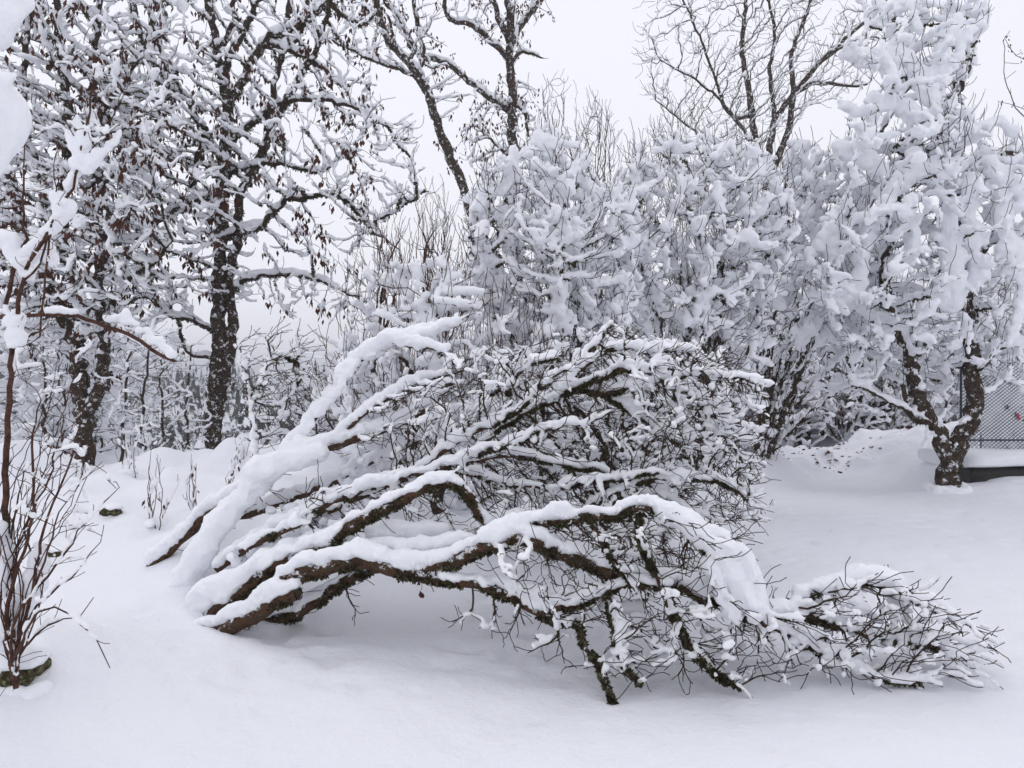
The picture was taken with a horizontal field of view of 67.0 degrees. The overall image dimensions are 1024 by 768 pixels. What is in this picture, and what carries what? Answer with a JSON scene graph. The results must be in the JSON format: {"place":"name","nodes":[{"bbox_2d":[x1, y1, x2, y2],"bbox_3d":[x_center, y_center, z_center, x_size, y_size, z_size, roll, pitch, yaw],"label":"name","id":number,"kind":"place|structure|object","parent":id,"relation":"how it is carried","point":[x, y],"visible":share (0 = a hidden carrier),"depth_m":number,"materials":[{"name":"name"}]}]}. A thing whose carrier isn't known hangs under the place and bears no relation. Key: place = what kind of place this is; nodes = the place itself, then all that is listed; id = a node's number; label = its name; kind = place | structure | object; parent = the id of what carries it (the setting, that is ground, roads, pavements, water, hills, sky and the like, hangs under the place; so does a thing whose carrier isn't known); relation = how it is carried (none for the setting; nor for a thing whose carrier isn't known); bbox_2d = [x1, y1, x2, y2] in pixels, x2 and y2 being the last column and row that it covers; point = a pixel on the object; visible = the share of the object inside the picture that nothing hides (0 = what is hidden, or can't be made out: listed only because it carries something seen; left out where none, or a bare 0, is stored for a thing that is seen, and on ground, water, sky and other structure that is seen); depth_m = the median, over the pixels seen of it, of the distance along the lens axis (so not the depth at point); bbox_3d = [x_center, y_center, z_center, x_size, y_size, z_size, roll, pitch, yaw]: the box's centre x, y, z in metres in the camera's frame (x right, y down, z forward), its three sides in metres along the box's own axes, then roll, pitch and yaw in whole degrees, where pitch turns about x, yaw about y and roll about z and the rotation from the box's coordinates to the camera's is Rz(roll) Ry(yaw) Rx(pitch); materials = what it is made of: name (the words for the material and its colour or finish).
{"place":"outdoors","nodes":[
{"label":"outdoors","id":0,"kind":"place"},
{"bbox_2d":[0,0,34,173],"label":"overhanging branch","id":1,"kind":"object","parent":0,"point":[15,121],"visible":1,"depth_m":1.73,"materials":[{"name":"white plant"}]},
{"bbox_2d":[331,0,502,258],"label":"leaning tree","id":2,"kind":"object","parent":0,"point":[415,71],"visible":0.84,"depth_m":19.92,"materials":[{"name":"brown plant"}]},
{"bbox_2d":[391,0,554,204],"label":"upright tree","id":3,"kind":"object","parent":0,"point":[510,104],"visible":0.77,"depth_m":20.93,"materials":[{"name":"white plant"}]},
{"bbox_2d":[0,400,1023,767],"bbox_3d":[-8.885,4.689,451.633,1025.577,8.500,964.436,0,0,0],"label":"ground","id":4,"kind":"structure","parent":0,"point":[400,674],"depth_m":4.32,"materials":[{"name":"white snow"}]},
{"bbox_2d":[0,635,52,699],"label":"old stump","id":5,"kind":"object","parent":4,"relation":"on","point":[32,669],"visible":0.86,"depth_m":3.53,"materials":[{"name":"white"}]},
{"bbox_2d":[0,343,80,442],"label":"sapling","id":6,"kind":"object","parent":4,"relation":"on","point":[46,394],"visible":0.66,"depth_m":9.98,"materials":[{"name":"white plant"}]},
{"bbox_2d":[48,547,63,557],"bbox_3d":[-3.549,1.324,6.008,0.150,0.108,0.138,0,0,0],"label":"stone","id":7,"kind":"object","parent":4,"relation":"on","point":[54,550],"visible":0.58,"depth_m":5.97,"materials":[{"name":"white"}]},
{"bbox_2d":[0,312,135,442],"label":"background bush","id":8,"kind":"object","parent":4,"relation":"on","point":[18,415],"visible":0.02,"depth_m":18.99,"materials":[{"name":"white plant"}]},
{"bbox_2d":[0,306,150,455],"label":"background bush","id":9,"kind":"object","parent":4,"relation":"on","point":[27,391],"visible":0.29,"depth_m":14.56,"materials":[{"name":"white plant"}]},
{"bbox_2d":[60,442,91,483],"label":"dry plant","id":10,"kind":"object","parent":4,"relation":"on","point":[75,479],"visible":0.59,"depth_m":8.13,"materials":[{"name":"white plant"}]},
{"bbox_2d":[0,63,183,695],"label":"foreground shrub","id":11,"kind":"object","parent":4,"relation":"on","point":[19,609],"visible":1,"depth_m":3.44,"materials":[{"name":"brown plant"}]},
{"bbox_2d":[0,264,187,452],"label":"background bush","id":12,"kind":"object","parent":4,"relation":"on","point":[150,392],"visible":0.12,"depth_m":17.77,"materials":[{"name":"white plant"}]},
{"bbox_2d":[0,0,196,465],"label":"snowy tree","id":13,"kind":"object","parent":4,"relation":"on","point":[97,210],"visible":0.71,"depth_m":11.95,"materials":[{"name":"white plant"}]},
{"bbox_2d":[99,503,123,515],"bbox_3d":[-3.415,1.084,6.616,0.188,0.131,0.168,0,0,0],"label":"stone","id":14,"kind":"object","parent":4,"relation":"on","point":[113,509],"visible":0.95,"depth_m":6.55,"materials":[{"name":"white"}]},
{"bbox_2d":[88,301,162,461],"bbox_3d":[-5.516,0.021,10.986,1.256,2.479,1.012,0,0,0],"label":"sapling","id":15,"kind":"object","parent":4,"relation":"on","point":[122,431],"visible":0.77,"depth_m":10.96,"materials":[{"name":"white plant"}]},
{"bbox_2d":[116,424,139,477],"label":"dry plant","id":16,"kind":"object","parent":4,"relation":"on","point":[130,470],"visible":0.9,"depth_m":7.83,"materials":[{"name":"white plant"}]},
{"bbox_2d":[95,315,186,454],"bbox_3d":[-5.118,0.123,10.652,1.413,2.168,1.113,0,0,0],"label":"sapling","id":17,"kind":"object","parent":4,"relation":"on","point":[141,425],"visible":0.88,"depth_m":10.59,"materials":[{"name":"white plant"}]},
{"bbox_2d":[142,441,179,529],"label":"dry plant","id":18,"kind":"object","parent":4,"relation":"on","point":[150,522],"visible":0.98,"depth_m":6.42,"materials":[{"name":"white plant"}]},
{"bbox_2d":[116,349,207,448],"bbox_3d":[-5.068,0.336,11.489,1.493,1.955,0.999,0,0,26],"label":"sapling","id":19,"kind":"object","parent":4,"relation":"on","point":[183,390],"visible":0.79,"depth_m":11.47,"materials":[{"name":"white plant"}]},
{"bbox_2d":[179,454,198,514],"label":"dry plant","id":20,"kind":"object","parent":4,"relation":"on","point":[192,503],"visible":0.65,"depth_m":6.65,"materials":[{"name":"white plant"}]},
{"bbox_2d":[153,331,228,451],"bbox_3d":[-5.168,0.270,12.499,1.521,2.309,1.038,0,0,0],"label":"sapling","id":21,"kind":"object","parent":4,"relation":"on","point":[187,431],"visible":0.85,"depth_m":12.49,"materials":[{"name":"white plant"}]},
{"bbox_2d":[223,457,243,484],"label":"dry plant","id":22,"kind":"object","parent":4,"relation":"on","point":[230,470],"visible":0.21,"depth_m":6.93,"materials":[{"name":"white plant"}]},
{"bbox_2d":[228,439,249,471],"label":"dry plant","id":23,"kind":"object","parent":4,"relation":"on","point":[239,448],"visible":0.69,"depth_m":8.56,"materials":[{"name":"white plant"}]},
{"bbox_2d":[75,0,437,449],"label":"snowy tree","id":24,"kind":"object","parent":4,"relation":"on","point":[282,39],"visible":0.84,"depth_m":13.88,"materials":[{"name":"white snow"}]},
{"bbox_2d":[241,324,408,454],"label":"background bush","id":25,"kind":"object","parent":4,"relation":"on","point":[324,428],"visible":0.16,"depth_m":12.35,"materials":[{"name":"white plant"}]},
{"bbox_2d":[328,197,423,374],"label":"bare bush","id":26,"kind":"object","parent":4,"relation":"on","point":[383,268],"visible":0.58,"depth_m":10.99,"materials":[{"name":"grey plant"}]},
{"bbox_2d":[332,349,474,465],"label":"background bush","id":27,"kind":"object","parent":4,"relation":"on","point":[359,396],"visible":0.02,"depth_m":13.57,"materials":[{"name":"white plant"}]},
{"bbox_2d":[394,176,468,337],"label":"bare bush","id":28,"kind":"object","parent":4,"relation":"on","point":[443,221],"visible":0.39,"depth_m":11.46,"materials":[{"name":"grey plant"}]},
{"bbox_2d":[315,212,570,514],"bbox_3d":[-0.718,-0.214,7.877,2.673,3.078,1.663,0,0,0],"label":"snowy shrub","id":29,"kind":"object","parent":4,"relation":"on","point":[443,288],"visible":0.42,"depth_m":7.63,"materials":[{"name":"white snow"}]},
{"bbox_2d":[400,351,490,481],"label":"background bush","id":30,"kind":"object","parent":4,"relation":"on","point":[483,368],"visible":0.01,"depth_m":16.74,"materials":[{"name":"white plant"}]},
{"bbox_2d":[380,362,546,509],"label":"background bush","id":31,"kind":"object","parent":4,"relation":"on","point":[461,505],"visible":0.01,"depth_m":12.91,"materials":[{"name":"white plant"}]},
{"bbox_2d":[0,351,959,470],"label":"distant forest","id":32,"kind":"object","parent":4,"relation":"on","point":[236,422],"visible":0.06,"depth_m":89.10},
{"bbox_2d":[452,291,588,468],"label":"background bush","id":33,"kind":"object","parent":4,"relation":"on","point":[471,324],"visible":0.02,"depth_m":15.84,"materials":[{"name":"white plant"}]},
{"bbox_2d":[451,100,657,502],"bbox_3d":[0.510,-0.907,8.751,2.421,4.949,2.817,0,0,0],"label":"snowy shrub","id":34,"kind":"object","parent":4,"relation":"on","point":[555,237],"visible":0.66,"depth_m":8.14,"materials":[{"name":"white snow"}]},
{"bbox_2d":[509,68,608,339],"bbox_3d":[1.118,-3.666,16.963,2.385,6.995,2.234,0,0,0],"label":"bare bush","id":35,"kind":"object","parent":4,"relation":"on","point":[579,138],"visible":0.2,"depth_m":16.98,"materials":[{"name":"grey plant"}]},
{"bbox_2d":[143,313,1010,704],"bbox_3d":[0.066,0.636,5.051,5.460,2.388,2.590,0,0,0],"label":"fallen tree","id":36,"kind":"object","parent":4,"relation":"on","point":[287,551],"visible":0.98,"depth_m":4.87,"materials":[{"name":"brown plant"}]},
{"bbox_2d":[515,327,641,472],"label":"background bush","id":37,"kind":"object","parent":4,"relation":"on","point":[600,420],"visible":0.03,"depth_m":13.18,"materials":[{"name":"white plant"}]},
{"bbox_2d":[469,310,761,556],"bbox_3d":[0.936,0.500,6.961,2.855,2.353,1.413,0,0,0],"label":"snowy shrub","id":38,"kind":"object","parent":4,"relation":"on","point":[556,345],"visible":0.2,"depth_m":6.92,"materials":[{"name":"brown plant"}]},
{"bbox_2d":[573,323,680,461],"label":"background bush","id":39,"kind":"object","parent":4,"relation":"on","point":[647,395],"visible":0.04,"depth_m":15.36,"materials":[{"name":"white plant"}]},
{"bbox_2d":[586,257,686,447],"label":"background bush","id":40,"kind":"object","parent":4,"relation":"on","point":[637,315],"visible":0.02,"depth_m":21.35,"materials":[{"name":"white plant"}]},
{"bbox_2d":[593,301,712,456],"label":"background bush","id":41,"kind":"object","parent":4,"relation":"on","point":[685,354],"visible":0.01,"depth_m":17.06,"materials":[{"name":"white plant"}]},
{"bbox_2d":[644,86,731,337],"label":"bare bush","id":42,"kind":"object","parent":4,"relation":"on","point":[655,133],"visible":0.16,"depth_m":18.98,"materials":[{"name":"grey plant"}]},
{"bbox_2d":[592,100,804,497],"bbox_3d":[2.564,-1.117,10.153,3.345,5.308,2.980,0,0,0],"label":"snowy shrub","id":43,"kind":"object","parent":4,"relation":"on","point":[716,296],"visible":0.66,"depth_m":9.66,"materials":[{"name":"white snow"}]},
{"bbox_2d":[653,350,749,443],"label":"background bush","id":44,"kind":"object","parent":4,"relation":"on","point":[735,356],"visible":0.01,"depth_m":17.41,"materials":[{"name":"white plant"}]},
{"bbox_2d":[694,95,744,261],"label":"bare bush","id":45,"kind":"object","parent":4,"relation":"on","point":[729,226],"visible":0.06,"depth_m":19.98,"materials":[{"name":"grey plant"}]},
{"bbox_2d":[670,261,820,412],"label":"background bush","id":46,"kind":"object","parent":4,"relation":"on","point":[746,342],"depth_m":17.96,"materials":[{"name":"white plant"}]},
{"bbox_2d":[719,380,780,449],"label":"background bush","id":47,"kind":"object","parent":4,"relation":"on","point":[745,446],"visible":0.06,"depth_m":16.77,"materials":[{"name":"white plant"}]},
{"bbox_2d":[723,292,804,419],"bbox_3d":[5.682,-0.189,17.392,1.788,4.130,1.738,0,0,0],"label":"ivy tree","id":48,"kind":"object","parent":4,"relation":"on","point":[742,345],"visible":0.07,"depth_m":17.46,"materials":[{"name":"grey plant"}]},
{"bbox_2d":[766,278,811,444],"bbox_3d":[6.524,-0.736,18.674,1.569,5.111,2.030,0,0,-30],"label":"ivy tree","id":49,"kind":"object","parent":4,"relation":"on","point":[809,422],"visible":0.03,"depth_m":18.30,"materials":[{"name":"brown plant"}]},
{"bbox_2d":[743,374,845,447],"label":"background bush","id":50,"kind":"object","parent":4,"relation":"on","point":[790,440],"visible":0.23,"depth_m":16.59,"materials":[{"name":"white plant"}]},
{"bbox_2d":[745,307,846,434],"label":"background bush","id":51,"kind":"object","parent":4,"relation":"on","point":[816,353],"visible":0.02,"depth_m":17.88,"materials":[{"name":"grey plant"}]},
{"bbox_2d":[804,287,835,437],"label":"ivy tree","id":52,"kind":"object","parent":4,"relation":"on","point":[822,432],"visible":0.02,"depth_m":18.98,"materials":[{"name":"grey plant"}]},
{"bbox_2d":[747,125,900,465],"bbox_3d":[5.170,-1.146,12.768,2.559,5.598,3.917,0,0,25],"label":"snowy shrub","id":53,"kind":"object","parent":4,"relation":"on","point":[811,330],"visible":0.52,"depth_m":12.13,"materials":[{"name":"white snow"}]},
{"bbox_2d":[767,276,896,434],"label":"background bush","id":54,"kind":"object","parent":4,"relation":"on","point":[808,286],"visible":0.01,"depth_m":21.39,"materials":[{"name":"white plant"}]},
{"bbox_2d":[780,425,912,472],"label":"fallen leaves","id":55,"kind":"object","parent":4,"relation":"on","point":[907,427],"visible":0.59,"depth_m":14.12,"materials":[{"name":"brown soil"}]},
{"bbox_2d":[794,333,899,439],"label":"background bush","id":56,"kind":"object","parent":4,"relation":"on","point":[832,428],"visible":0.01,"depth_m":18.42,"materials":[{"name":"grey plant"}]},
{"bbox_2d":[797,366,902,442],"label":"background bush","id":57,"kind":"object","parent":4,"relation":"on","point":[852,413],"visible":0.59,"depth_m":16.72,"materials":[{"name":"white plant"}]},
{"bbox_2d":[845,297,878,434],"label":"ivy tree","id":58,"kind":"object","parent":4,"relation":"on","point":[862,418],"visible":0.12,"depth_m":17.06,"materials":[{"name":"grey plant"}]},
{"bbox_2d":[846,338,906,429],"bbox_3d":[8.191,0.242,17.477,1.531,2.779,1.700,0,0,28],"label":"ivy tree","id":59,"kind":"object","parent":4,"relation":"on","point":[883,403],"visible":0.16,"depth_m":17.20,"materials":[{"name":"grey plant"}]},
{"bbox_2d":[833,351,952,430],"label":"background bush","id":60,"kind":"object","parent":4,"relation":"on","point":[896,423],"visible":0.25,"depth_m":16.94,"materials":[{"name":"grey plant"}]},
{"bbox_2d":[795,0,1023,493],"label":"forked tree","id":61,"kind":"object","parent":4,"relation":"on","point":[962,239],"visible":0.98,"depth_m":10.30,"materials":[{"name":"white plant"}]},
{"bbox_2d":[846,271,1002,428],"bbox_3d":[9.371,-0.575,18.059,3.639,4.143,3.844,0,0,18],"label":"background bush","id":62,"kind":"object","parent":4,"relation":"on","point":[939,398],"visible":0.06,"depth_m":17.23,"materials":[{"name":"white plant"}]},
{"bbox_2d":[862,235,1013,425],"bbox_3d":[11.978,-1.376,21.798,5.711,6.155,5.406,0,0,-4],"label":"background bush","id":63,"kind":"object","parent":4,"relation":"on","point":[933,243],"visible":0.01,"depth_m":21.25,"materials":[{"name":"white plant"}]},
{"bbox_2d":[878,266,1018,423],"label":"background bush","id":64,"kind":"object","parent":4,"relation":"on","point":[956,398],"visible":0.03,"depth_m":18.71,"materials":[{"name":"white plant"}]},
{"bbox_2d":[918,448,1023,482],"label":"wall","id":65,"kind":"structure","parent":4,"relation":"on","point":[983,464],"depth_m":11.30,"materials":[{"name":"black stone"}]},
{"bbox_2d":[953,294,1023,420],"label":"background bush","id":66,"kind":"object","parent":4,"relation":"on","point":[1020,331],"visible":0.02,"depth_m":18.79,"materials":[{"name":"white plant"}]},
{"bbox_2d":[960,364,1023,448],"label":"wire fence","id":67,"kind":"object","parent":4,"relation":"on","point":[1000,427],"visible":0.62,"depth_m":12.40,"materials":[{"name":"grey metal"}]},
{"bbox_2d":[983,266,1023,408],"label":"background bush","id":68,"kind":"object","parent":4,"relation":"on","point":[1010,292],"visible":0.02,"depth_m":20.03,"materials":[{"name":"white plant"}]},
{"bbox_2d":[0,0,1023,382],"label":"sky","id":69,"kind":"structure","parent":0,"point":[594,41],"materials":[{"name":"white"}]},
{"bbox_2d":[570,85,622,299],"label":"bare bush","id":70,"kind":"object","parent":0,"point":[601,162],"visible":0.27,"depth_m":17.98,"materials":[{"name":"grey plant"}]},
{"bbox_2d":[631,0,886,258],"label":"bare tree","id":71,"kind":"object","parent":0,"point":[751,114],"visible":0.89,"depth_m":25.91,"materials":[{"name":"brown plant"}]},
{"bbox_2d":[998,31,1023,116],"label":"berry branch","id":72,"kind":"object","parent":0,"point":[1006,36],"visible":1,"depth_m":4.20,"materials":[{"name":"brown plant"}]}
]}

